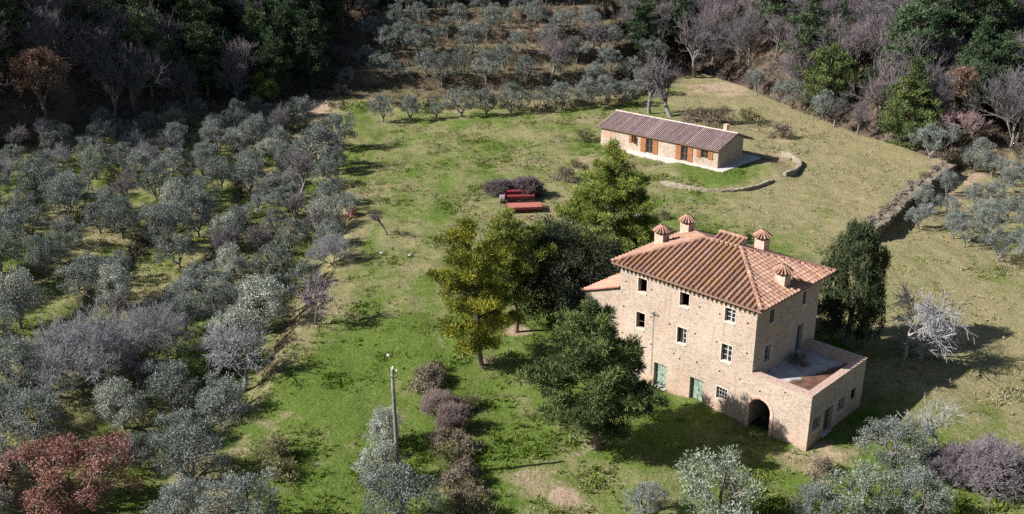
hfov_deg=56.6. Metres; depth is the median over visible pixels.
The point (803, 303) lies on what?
window
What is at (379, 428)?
olive tree
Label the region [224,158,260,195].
olive tree
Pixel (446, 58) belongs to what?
olive tree
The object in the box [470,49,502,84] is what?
olive tree
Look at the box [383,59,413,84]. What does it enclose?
olive tree
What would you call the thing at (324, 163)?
olive tree
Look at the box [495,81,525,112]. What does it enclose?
olive tree
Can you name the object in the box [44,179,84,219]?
olive tree
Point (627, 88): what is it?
olive tree
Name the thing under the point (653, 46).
olive tree
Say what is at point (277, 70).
pine tree
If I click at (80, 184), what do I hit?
olive tree
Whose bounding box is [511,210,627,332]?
oak tree
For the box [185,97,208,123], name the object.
olive tree
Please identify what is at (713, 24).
bare tree
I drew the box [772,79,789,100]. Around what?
olive tree
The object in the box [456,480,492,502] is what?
bush
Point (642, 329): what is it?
window
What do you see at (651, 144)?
door
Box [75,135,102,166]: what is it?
olive tree
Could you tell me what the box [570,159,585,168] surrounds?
bush
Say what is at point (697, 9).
oak tree
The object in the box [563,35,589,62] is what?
olive tree
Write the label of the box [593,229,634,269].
bush
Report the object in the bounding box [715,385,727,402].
window
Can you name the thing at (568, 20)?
olive tree
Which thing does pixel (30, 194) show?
olive tree
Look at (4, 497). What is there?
olive tree
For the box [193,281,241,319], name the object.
olive tree
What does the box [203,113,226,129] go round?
olive tree
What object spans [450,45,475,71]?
olive tree
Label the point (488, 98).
olive tree
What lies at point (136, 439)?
olive tree
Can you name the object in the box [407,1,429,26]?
olive tree
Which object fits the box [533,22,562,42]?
olive tree
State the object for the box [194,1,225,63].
pine tree
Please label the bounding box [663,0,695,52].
pine tree
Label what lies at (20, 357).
olive tree
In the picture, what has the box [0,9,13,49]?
bare tree
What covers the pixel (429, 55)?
olive tree
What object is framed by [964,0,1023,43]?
pine tree
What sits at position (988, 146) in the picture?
olive tree
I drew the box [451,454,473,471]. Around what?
bush
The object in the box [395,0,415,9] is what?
olive tree
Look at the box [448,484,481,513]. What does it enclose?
bush
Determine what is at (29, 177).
olive tree
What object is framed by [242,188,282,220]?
olive tree
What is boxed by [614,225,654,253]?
bush
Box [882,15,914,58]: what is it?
bare tree
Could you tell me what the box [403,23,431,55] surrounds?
olive tree
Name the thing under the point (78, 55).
bare tree
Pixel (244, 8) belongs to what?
pine tree
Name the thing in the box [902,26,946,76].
bare tree
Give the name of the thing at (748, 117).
bush
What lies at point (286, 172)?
bare tree
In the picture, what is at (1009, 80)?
bare tree
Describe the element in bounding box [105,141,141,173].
olive tree
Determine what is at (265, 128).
olive tree
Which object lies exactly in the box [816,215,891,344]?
cypress tree
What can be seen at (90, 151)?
olive tree
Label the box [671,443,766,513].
olive tree
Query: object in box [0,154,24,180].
bare tree
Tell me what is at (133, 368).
bare tree
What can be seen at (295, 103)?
olive tree
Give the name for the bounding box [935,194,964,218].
olive tree
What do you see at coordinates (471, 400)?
bush
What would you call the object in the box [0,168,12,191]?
olive tree
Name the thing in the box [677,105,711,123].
bush
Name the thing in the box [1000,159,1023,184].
olive tree
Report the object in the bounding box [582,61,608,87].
olive tree
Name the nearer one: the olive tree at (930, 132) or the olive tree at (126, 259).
the olive tree at (126, 259)
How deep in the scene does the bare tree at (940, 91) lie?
144.13 m
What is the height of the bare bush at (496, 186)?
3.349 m
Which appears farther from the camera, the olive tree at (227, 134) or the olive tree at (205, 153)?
the olive tree at (227, 134)
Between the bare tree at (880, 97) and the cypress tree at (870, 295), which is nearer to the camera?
the cypress tree at (870, 295)
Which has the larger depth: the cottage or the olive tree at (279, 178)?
the cottage
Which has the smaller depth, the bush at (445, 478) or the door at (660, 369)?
the bush at (445, 478)
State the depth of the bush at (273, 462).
65.25 m
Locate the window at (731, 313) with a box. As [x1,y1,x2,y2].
[723,306,736,325]
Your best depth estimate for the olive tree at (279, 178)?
124.08 m
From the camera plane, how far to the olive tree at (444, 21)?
202.82 m
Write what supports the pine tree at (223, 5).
on the ground at (348, 412)
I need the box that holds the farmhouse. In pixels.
[581,214,867,451]
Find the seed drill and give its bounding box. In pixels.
[499,189,534,202]
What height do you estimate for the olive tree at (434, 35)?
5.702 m
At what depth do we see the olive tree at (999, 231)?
100.36 m
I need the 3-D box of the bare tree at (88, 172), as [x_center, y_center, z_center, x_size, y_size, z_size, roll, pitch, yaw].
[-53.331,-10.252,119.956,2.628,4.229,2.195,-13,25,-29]
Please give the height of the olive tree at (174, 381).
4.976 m
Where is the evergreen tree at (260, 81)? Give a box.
[249,71,279,103]
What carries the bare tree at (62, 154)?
on the ground at (348, 412)
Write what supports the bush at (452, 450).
on the ground at (348, 412)
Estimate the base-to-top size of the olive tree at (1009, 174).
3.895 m
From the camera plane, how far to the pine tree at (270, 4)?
188.92 m
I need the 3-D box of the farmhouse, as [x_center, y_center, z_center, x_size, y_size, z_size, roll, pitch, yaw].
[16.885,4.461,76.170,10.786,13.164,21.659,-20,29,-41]
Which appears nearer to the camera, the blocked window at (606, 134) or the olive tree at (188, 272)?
the olive tree at (188, 272)
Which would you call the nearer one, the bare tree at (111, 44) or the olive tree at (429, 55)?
the bare tree at (111, 44)
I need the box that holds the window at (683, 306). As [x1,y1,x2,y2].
[678,290,690,309]
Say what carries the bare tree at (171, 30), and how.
on the ground at (348, 412)
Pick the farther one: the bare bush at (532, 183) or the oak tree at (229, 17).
the oak tree at (229, 17)
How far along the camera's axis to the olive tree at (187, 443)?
64.63 m
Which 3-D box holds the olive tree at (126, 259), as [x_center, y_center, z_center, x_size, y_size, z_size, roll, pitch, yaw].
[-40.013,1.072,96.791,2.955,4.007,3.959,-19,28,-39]
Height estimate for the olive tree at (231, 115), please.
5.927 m
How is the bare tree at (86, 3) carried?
on the ground at (348, 412)
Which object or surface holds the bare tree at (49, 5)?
on the ground at (348, 412)
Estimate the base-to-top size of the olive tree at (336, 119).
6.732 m
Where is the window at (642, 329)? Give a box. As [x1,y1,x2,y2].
[635,310,645,330]
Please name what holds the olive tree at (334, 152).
on the ground at (348, 412)
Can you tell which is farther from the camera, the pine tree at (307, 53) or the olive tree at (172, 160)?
the pine tree at (307, 53)
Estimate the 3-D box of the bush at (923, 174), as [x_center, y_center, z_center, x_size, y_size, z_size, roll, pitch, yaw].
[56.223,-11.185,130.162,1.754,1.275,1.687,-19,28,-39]
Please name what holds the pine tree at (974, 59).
on the ground at (348, 412)
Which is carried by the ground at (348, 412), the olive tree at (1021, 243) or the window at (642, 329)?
the olive tree at (1021, 243)
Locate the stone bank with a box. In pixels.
[861,161,953,239]
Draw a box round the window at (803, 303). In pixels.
[801,289,807,306]
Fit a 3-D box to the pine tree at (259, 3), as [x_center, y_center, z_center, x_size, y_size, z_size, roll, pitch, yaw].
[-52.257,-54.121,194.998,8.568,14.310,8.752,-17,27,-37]
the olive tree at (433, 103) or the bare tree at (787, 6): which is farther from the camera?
the bare tree at (787, 6)
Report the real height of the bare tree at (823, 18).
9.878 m
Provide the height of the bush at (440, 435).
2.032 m
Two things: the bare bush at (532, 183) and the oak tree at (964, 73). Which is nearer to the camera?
the bare bush at (532, 183)
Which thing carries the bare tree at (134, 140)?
on the ground at (348, 412)
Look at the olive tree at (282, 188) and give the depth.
120.63 m
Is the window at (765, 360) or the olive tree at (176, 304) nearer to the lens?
the window at (765, 360)
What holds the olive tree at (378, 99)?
on the ground at (348, 412)
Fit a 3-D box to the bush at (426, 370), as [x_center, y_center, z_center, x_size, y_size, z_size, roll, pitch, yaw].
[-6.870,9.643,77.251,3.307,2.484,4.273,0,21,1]
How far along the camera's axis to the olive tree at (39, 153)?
126.45 m
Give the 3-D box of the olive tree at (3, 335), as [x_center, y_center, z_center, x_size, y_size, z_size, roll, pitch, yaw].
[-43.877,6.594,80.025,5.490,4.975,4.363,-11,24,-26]
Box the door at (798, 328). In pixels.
[795,325,802,352]
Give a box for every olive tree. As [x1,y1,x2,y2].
[0,143,27,168]
[0,162,11,189]
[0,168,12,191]
[0,192,21,223]
[0,207,26,253]
[0,228,30,273]
[0,266,49,328]
[0,277,7,291]
[0,301,23,345]
[0,335,44,388]
[0,378,27,425]
[0,386,65,444]
[0,432,28,491]
[0,481,13,513]
[4,202,55,236]
[9,183,37,217]
[11,155,56,197]
[17,233,66,280]
[28,318,103,370]
[29,149,54,166]
[35,162,61,182]
[35,228,79,262]
[37,120,73,145]
[38,124,69,152]
[38,166,91,206]
[44,169,86,193]
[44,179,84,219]
[48,213,86,249]
[52,251,120,300]
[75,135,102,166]
[77,142,108,179]
[80,199,109,233]
[85,117,116,143]
[88,185,123,213]
[90,106,115,128]
[91,376,149,430]
[92,261,133,308]
[96,193,142,238]
[104,117,132,142]
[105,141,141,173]
[106,248,131,276]
[108,429,159,468]
[120,124,142,143]
[121,151,153,182]
[132,109,160,127]
[134,165,168,200]
[135,202,168,223]
[138,198,195,244]
[139,473,214,513]
[141,113,160,137]
[141,358,201,410]
[145,422,231,483]
[150,147,194,186]
[151,406,220,456]
[152,106,187,133]
[152,231,207,267]
[155,289,206,332]
[158,176,193,221]
[161,275,214,310]
[162,121,187,148]
[165,146,190,167]
[171,260,217,291]
[176,188,213,237]
[180,174,206,191]
[183,175,222,210]
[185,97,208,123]
[188,148,213,175]
[190,140,223,165]
[190,192,221,215]
[191,465,284,513]
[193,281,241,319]
[194,370,256,429]
[198,120,234,150]
[199,302,267,355]
[201,115,226,143]
[202,210,247,242]
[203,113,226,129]
[203,155,239,188]
[205,270,245,305]
[212,242,249,278]
[220,98,246,128]
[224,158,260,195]
[226,126,246,152]
[227,204,252,231]
[229,145,267,170]
[230,272,288,335]
[233,156,264,181]
[237,109,254,127]
[237,111,274,145]
[240,95,266,116]
[240,116,258,140]
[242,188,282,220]
[247,239,303,283]
[254,270,296,317]
[255,137,280,159]
[257,169,300,201]
[258,207,289,235]
[263,124,287,140]
[265,125,291,145]
[270,182,302,211]
[271,141,299,170]
[274,217,310,250]
[277,94,317,129]
[288,123,348,176]
[289,260,322,294]
[295,138,318,156]
[305,195,346,235]
[308,181,333,203]
[309,109,358,147]
[309,156,339,185]
[313,217,343,252]
[319,177,347,210]
[321,146,346,176]
[331,191,362,213]
[336,66,358,86]
[350,438,405,484]
[353,0,378,15]
[353,44,374,66]
[354,461,444,513]
[358,15,385,40]
[360,404,404,446]
[362,51,393,81]
[366,92,394,121]
[372,25,399,53]
[382,3,409,24]
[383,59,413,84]
[391,17,412,47]
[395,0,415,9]
[400,94,420,120]
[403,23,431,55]
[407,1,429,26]
[412,48,441,77]
[419,26,446,52]
[425,101,443,117]
[426,0,447,13]
[426,50,459,86]
[435,15,457,38]
[442,85,478,116]
[447,2,469,25]
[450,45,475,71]
[453,21,485,52]
[468,0,491,16]
[469,86,499,114]
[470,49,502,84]
[476,15,497,40]
[481,2,512,28]
[491,43,518,71]
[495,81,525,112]
[506,31,528,50]
[508,0,533,20]
[514,54,535,84]
[523,85,553,111]
[524,0,550,27]
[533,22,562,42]
[547,80,574,108]
[549,8,577,36]
[549,53,572,76]
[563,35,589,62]
[575,77,598,108]
[576,4,601,31]
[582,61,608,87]
[594,75,619,104]
[595,45,623,71]
[605,23,624,46]
[616,56,642,80]
[617,77,640,104]
[621,480,669,513]
[626,27,646,51]
[632,64,654,94]
[638,36,670,67]
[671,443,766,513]
[747,69,767,91]
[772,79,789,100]
[776,79,809,108]
[788,478,844,513]
[809,89,837,120]
[815,458,905,513]
[852,414,939,474]
[881,462,957,513]
[904,202,938,229]
[906,122,949,158]
[912,182,944,213]
[932,121,965,149]
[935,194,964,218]
[937,169,963,194]
[941,209,969,239]
[951,215,990,247]
[957,136,998,171]
[962,182,989,206]
[965,200,990,221]
[973,201,1008,238]
[976,180,1007,201]
[977,228,1017,261]
[979,154,1011,176]
[982,198,1010,223]
[989,170,1018,195]
[996,196,1022,219]
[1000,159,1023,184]
[1007,194,1023,222]
[1007,225,1023,253]
[1012,204,1023,224]
[1014,234,1023,254]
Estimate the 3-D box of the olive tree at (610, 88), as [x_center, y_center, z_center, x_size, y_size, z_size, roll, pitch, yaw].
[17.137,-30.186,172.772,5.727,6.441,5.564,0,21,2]
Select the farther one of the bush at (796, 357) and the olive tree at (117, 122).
the olive tree at (117, 122)
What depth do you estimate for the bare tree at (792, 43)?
171.56 m
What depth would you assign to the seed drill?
121.15 m
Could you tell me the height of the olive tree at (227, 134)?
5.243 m
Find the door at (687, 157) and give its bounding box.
[675,145,692,161]
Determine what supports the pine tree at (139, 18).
on the ground at (348, 412)
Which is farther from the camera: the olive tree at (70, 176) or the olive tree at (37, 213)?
the olive tree at (70, 176)
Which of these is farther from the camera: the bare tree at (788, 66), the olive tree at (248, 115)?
the bare tree at (788, 66)
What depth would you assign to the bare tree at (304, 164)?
130.34 m
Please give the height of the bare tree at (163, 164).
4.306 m
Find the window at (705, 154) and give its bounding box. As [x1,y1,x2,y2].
[696,149,712,159]
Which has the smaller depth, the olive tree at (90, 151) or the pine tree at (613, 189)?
the pine tree at (613, 189)
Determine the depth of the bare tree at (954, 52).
153.91 m
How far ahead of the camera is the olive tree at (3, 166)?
116.93 m
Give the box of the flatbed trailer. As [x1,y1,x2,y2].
[506,202,550,213]
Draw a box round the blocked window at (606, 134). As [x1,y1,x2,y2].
[604,131,610,137]
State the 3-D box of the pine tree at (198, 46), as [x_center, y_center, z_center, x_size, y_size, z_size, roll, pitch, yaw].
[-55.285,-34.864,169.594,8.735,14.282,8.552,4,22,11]
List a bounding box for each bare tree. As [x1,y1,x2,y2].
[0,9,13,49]
[0,40,13,92]
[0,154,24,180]
[1,125,30,155]
[13,10,64,73]
[19,0,77,58]
[19,0,84,54]
[33,115,50,148]
[43,140,77,169]
[54,0,96,35]
[54,14,123,90]
[55,0,112,28]
[75,135,114,157]
[79,15,131,77]
[79,160,98,188]
[81,46,135,117]
[90,1,167,64]
[97,288,132,329]
[101,37,173,114]
[106,163,139,205]
[114,346,156,398]
[116,13,141,49]
[116,128,152,156]
[130,138,161,164]
[144,5,187,65]
[153,48,188,98]
[153,130,176,159]
[156,152,170,175]
[163,99,184,124]
[164,57,200,106]
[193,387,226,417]
[194,316,279,392]
[209,220,244,255]
[212,48,251,101]
[216,34,259,95]
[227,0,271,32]
[232,147,259,166]
[242,223,274,266]
[249,183,269,211]
[261,101,283,123]
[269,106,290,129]
[270,101,291,123]
[274,165,302,187]
[279,149,315,194]
[279,188,310,219]
[294,270,336,324]
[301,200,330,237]
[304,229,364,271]
[366,207,387,235]
[534,27,572,83]
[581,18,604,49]
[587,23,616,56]
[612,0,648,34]
[636,64,681,113]
[639,54,681,116]
[647,0,676,47]
[672,2,735,63]
[674,10,720,77]
[686,0,719,13]
[686,0,735,59]
[688,0,739,35]
[706,30,731,70]
[713,2,776,64]
[716,15,757,69]
[718,0,753,27]
[722,13,746,56]
[737,0,778,32]
[756,7,795,58]
[771,0,805,29]
[775,46,816,99]
[782,23,821,93]
[784,0,839,20]
[784,25,815,48]
[788,0,836,14]
[792,0,843,44]
[815,9,866,61]
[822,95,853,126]
[823,0,859,26]
[837,11,881,82]
[838,58,914,119]
[846,0,874,28]
[847,0,880,24]
[847,99,872,133]
[850,0,902,58]
[856,10,911,73]
[861,8,897,57]
[871,0,921,28]
[872,0,959,31]
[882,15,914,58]
[884,32,971,99]
[885,278,975,361]
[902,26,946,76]
[907,1,962,33]
[913,59,959,113]
[913,67,961,129]
[935,24,968,74]
[935,108,993,146]
[951,0,1002,36]
[964,65,1023,146]
[984,64,1023,129]
[990,80,1023,142]
[993,0,1022,38]
[995,43,1023,77]
[1003,0,1023,38]
[1011,29,1023,56]
[1015,37,1023,89]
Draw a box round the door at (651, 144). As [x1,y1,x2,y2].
[640,137,657,154]
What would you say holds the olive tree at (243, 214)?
on the ground at (348, 412)
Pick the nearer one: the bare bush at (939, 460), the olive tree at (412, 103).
the bare bush at (939, 460)
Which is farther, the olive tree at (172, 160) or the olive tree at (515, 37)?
the olive tree at (515, 37)
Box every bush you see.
[19,296,152,413]
[85,296,208,382]
[248,430,296,468]
[259,455,299,483]
[328,84,351,96]
[343,207,357,218]
[406,362,446,392]
[416,358,448,371]
[419,387,454,416]
[424,364,448,385]
[424,374,447,393]
[425,424,449,445]
[426,425,468,450]
[426,437,475,468]
[432,417,459,434]
[433,400,474,430]
[435,461,478,501]
[438,388,469,410]
[439,488,485,513]
[441,388,455,396]
[443,455,480,480]
[446,427,485,455]
[447,473,484,490]
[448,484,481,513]
[448,491,502,513]
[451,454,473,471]
[455,392,483,413]
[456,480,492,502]
[480,176,512,199]
[507,174,545,197]
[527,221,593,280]
[547,165,576,182]
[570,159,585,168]
[575,126,600,141]
[576,247,613,274]
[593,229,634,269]
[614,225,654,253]
[652,209,670,219]
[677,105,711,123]
[699,105,738,126]
[736,104,767,124]
[739,69,761,87]
[763,122,796,139]
[788,350,810,366]
[803,454,840,480]
[815,317,829,334]
[878,204,889,210]
[917,440,976,495]
[918,171,929,177]
[943,430,1023,507]
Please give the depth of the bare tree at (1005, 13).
159.65 m
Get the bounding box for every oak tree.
[0,429,145,513]
[6,45,71,119]
[59,0,100,49]
[90,1,125,32]
[212,29,234,59]
[217,8,243,48]
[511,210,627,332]
[690,0,720,25]
[749,7,772,38]
[856,57,900,114]
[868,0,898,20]
[940,65,988,123]
[957,59,1007,117]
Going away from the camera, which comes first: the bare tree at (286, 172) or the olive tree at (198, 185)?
the olive tree at (198, 185)
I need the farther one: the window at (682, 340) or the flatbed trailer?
the flatbed trailer
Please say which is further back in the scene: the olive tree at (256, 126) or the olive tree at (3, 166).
the olive tree at (256, 126)
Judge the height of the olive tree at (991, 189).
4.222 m
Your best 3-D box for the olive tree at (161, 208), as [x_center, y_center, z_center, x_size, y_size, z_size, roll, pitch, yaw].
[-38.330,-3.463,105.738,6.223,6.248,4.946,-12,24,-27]
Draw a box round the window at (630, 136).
[629,134,635,143]
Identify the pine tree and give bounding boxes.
[0,0,30,64]
[6,0,46,27]
[97,0,131,19]
[110,0,177,96]
[120,0,163,46]
[132,0,180,37]
[150,0,174,31]
[167,0,211,70]
[167,0,215,31]
[172,0,227,65]
[175,21,226,97]
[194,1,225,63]
[211,0,241,31]
[228,1,265,32]
[234,7,271,74]
[235,0,269,52]
[242,0,268,22]
[247,11,285,68]
[252,30,294,94]
[260,0,298,29]
[261,5,300,64]
[275,0,312,37]
[277,0,306,72]
[284,10,330,90]
[293,0,318,34]
[298,0,339,67]
[318,0,344,35]
[322,0,348,28]
[424,216,529,366]
[474,205,557,332]
[510,296,674,449]
[554,137,660,256]
[624,0,647,25]
[624,0,661,54]
[640,0,670,44]
[658,0,687,32]
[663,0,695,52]
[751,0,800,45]
[776,0,832,82]
[794,41,859,116]
[819,0,863,64]
[876,56,945,149]
[878,0,955,87]
[918,0,983,75]
[953,27,995,112]
[955,0,1012,57]
[956,18,999,78]
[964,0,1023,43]
[981,30,1023,110]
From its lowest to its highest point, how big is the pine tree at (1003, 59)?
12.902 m
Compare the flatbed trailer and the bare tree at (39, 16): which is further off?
the bare tree at (39, 16)
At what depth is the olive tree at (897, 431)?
63.91 m
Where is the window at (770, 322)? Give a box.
[768,307,775,325]
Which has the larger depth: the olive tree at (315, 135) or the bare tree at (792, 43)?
the bare tree at (792, 43)
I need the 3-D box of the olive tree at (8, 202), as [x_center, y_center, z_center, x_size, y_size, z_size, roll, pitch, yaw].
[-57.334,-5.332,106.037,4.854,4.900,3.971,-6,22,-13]
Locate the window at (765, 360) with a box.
[762,342,771,364]
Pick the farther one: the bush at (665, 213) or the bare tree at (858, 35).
the bare tree at (858, 35)
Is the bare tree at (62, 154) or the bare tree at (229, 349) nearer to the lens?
the bare tree at (229, 349)
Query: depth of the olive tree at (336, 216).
113.22 m
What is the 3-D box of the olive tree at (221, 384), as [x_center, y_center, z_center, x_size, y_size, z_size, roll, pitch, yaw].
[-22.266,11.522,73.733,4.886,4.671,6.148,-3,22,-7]
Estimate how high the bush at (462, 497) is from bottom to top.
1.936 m
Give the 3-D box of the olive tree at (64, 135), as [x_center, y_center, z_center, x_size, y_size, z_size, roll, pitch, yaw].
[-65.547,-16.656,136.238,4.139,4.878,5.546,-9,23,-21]
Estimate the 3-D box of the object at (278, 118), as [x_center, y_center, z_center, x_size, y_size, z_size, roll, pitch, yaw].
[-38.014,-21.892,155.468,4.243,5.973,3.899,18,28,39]
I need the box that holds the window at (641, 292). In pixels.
[637,276,647,294]
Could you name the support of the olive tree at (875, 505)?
on the ground at (348, 412)
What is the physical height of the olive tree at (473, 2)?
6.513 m
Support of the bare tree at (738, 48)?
on the ground at (348, 412)
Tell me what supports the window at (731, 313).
in the farmhouse
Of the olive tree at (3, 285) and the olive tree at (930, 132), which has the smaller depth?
the olive tree at (3, 285)
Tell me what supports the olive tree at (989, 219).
on the ground at (348, 412)
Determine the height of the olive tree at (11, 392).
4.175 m
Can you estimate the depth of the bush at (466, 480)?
63.67 m
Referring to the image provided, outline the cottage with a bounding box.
[597,110,761,171]
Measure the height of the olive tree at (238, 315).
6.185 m
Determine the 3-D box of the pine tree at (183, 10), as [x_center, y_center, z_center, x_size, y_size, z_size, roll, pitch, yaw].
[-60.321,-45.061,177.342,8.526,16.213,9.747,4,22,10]
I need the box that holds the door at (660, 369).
[651,363,666,391]
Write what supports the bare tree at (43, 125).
on the ground at (348, 412)
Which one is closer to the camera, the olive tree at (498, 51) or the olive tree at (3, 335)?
the olive tree at (3, 335)
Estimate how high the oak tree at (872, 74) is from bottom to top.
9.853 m
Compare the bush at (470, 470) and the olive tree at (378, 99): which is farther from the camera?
the olive tree at (378, 99)
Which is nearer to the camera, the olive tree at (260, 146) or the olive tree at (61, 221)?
the olive tree at (61, 221)
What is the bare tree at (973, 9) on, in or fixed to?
on the ground at (348, 412)
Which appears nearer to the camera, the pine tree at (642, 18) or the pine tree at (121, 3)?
the pine tree at (121, 3)
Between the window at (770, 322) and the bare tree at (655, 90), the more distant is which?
the bare tree at (655, 90)
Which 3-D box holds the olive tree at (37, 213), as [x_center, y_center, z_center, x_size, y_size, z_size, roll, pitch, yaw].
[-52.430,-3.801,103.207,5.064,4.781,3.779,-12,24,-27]
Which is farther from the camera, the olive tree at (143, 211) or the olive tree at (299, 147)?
the olive tree at (299, 147)
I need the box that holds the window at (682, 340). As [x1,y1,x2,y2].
[676,325,687,346]
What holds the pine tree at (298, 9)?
on the ground at (348, 412)
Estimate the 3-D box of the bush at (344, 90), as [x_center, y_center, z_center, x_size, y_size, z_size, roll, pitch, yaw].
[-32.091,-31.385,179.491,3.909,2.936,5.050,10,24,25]
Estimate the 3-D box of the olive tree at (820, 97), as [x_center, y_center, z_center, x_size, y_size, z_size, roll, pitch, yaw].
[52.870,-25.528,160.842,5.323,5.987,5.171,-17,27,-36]
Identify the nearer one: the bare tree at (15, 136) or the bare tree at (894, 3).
the bare tree at (15, 136)
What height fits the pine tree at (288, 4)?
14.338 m
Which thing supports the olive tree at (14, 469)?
on the ground at (348, 412)
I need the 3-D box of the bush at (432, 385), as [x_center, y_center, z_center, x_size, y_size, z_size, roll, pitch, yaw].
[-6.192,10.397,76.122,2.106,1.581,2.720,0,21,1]
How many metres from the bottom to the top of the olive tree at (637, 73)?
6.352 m
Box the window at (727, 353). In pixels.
[720,342,732,364]
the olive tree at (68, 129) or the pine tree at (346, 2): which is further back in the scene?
the pine tree at (346, 2)
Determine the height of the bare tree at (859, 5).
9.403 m
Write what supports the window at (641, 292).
in the farmhouse
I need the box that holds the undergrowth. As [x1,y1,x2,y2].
[0,0,1023,391]
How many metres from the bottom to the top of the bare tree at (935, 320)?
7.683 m
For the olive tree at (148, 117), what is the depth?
148.61 m
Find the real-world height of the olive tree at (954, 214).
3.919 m
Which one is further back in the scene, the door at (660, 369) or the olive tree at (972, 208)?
the olive tree at (972, 208)
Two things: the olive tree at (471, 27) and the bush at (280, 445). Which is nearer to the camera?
the bush at (280, 445)
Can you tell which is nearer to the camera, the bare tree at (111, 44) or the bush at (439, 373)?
the bush at (439, 373)
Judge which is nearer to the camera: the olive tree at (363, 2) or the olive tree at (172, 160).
the olive tree at (172, 160)
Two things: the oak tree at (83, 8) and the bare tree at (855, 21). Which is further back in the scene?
the bare tree at (855, 21)
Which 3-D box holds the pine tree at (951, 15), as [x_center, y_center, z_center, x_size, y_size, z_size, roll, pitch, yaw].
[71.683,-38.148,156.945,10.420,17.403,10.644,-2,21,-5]
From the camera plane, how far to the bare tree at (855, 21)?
176.95 m
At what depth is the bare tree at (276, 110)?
160.47 m
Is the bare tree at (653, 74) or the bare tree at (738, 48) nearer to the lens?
the bare tree at (653, 74)
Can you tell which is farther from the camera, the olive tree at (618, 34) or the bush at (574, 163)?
the olive tree at (618, 34)
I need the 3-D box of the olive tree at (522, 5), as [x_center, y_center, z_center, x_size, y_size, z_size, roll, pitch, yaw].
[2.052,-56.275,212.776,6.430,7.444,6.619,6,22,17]
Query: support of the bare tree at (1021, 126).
on the ground at (348, 412)
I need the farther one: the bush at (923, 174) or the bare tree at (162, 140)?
the bare tree at (162, 140)
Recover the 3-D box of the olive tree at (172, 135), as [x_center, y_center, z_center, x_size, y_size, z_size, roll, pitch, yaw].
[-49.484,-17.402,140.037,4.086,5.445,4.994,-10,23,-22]
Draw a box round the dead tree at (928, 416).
[896,391,968,448]
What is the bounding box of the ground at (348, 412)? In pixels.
[0,0,1023,513]
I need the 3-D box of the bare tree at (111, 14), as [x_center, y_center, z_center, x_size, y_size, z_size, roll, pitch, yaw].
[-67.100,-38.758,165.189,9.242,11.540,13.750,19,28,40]
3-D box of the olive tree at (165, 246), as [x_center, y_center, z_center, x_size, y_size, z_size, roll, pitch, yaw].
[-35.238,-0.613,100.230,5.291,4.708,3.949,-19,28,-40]
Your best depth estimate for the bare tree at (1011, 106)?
138.57 m
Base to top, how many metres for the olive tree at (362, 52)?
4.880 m
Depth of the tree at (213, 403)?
76.32 m
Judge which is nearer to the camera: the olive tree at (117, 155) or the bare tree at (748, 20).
the olive tree at (117, 155)
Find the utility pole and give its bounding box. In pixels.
[390,366,399,467]
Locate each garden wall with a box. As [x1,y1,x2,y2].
[660,179,773,192]
[781,151,801,175]
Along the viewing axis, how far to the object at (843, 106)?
155.32 m
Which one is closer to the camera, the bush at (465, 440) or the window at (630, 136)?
the bush at (465, 440)
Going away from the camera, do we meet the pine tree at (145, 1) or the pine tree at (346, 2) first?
the pine tree at (145, 1)
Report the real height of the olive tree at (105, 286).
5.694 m
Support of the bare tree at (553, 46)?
on the ground at (348, 412)
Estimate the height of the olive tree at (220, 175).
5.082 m
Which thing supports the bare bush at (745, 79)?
on the ground at (348, 412)
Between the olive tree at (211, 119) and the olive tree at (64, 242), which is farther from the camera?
the olive tree at (211, 119)
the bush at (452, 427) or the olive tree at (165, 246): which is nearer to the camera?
the bush at (452, 427)
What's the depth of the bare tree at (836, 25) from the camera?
166.40 m
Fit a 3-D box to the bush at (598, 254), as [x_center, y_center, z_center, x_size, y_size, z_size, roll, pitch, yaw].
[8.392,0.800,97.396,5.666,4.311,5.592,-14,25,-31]
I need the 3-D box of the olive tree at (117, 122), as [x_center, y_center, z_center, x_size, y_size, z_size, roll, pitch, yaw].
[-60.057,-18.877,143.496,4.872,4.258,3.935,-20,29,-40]
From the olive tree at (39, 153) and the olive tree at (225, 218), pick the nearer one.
the olive tree at (225, 218)
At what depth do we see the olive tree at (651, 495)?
60.25 m
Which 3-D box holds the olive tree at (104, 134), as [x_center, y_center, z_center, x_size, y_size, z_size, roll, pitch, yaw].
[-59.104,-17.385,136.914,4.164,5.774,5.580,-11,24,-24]
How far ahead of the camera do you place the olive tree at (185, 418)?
69.28 m
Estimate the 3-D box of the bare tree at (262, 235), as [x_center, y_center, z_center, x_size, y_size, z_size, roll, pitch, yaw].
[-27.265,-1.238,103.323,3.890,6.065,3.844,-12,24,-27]
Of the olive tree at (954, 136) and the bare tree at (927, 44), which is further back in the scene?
the bare tree at (927, 44)
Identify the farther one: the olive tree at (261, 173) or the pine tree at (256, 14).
the pine tree at (256, 14)
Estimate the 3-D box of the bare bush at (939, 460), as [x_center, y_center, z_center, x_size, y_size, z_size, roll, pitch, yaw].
[29.461,13.904,63.983,4.095,3.104,4.130,7,23,19]
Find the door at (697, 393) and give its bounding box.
[691,378,702,400]
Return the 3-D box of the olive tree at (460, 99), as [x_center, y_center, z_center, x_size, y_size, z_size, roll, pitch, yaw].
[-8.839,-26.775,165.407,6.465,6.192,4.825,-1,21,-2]
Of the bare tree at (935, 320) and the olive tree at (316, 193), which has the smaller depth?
the bare tree at (935, 320)

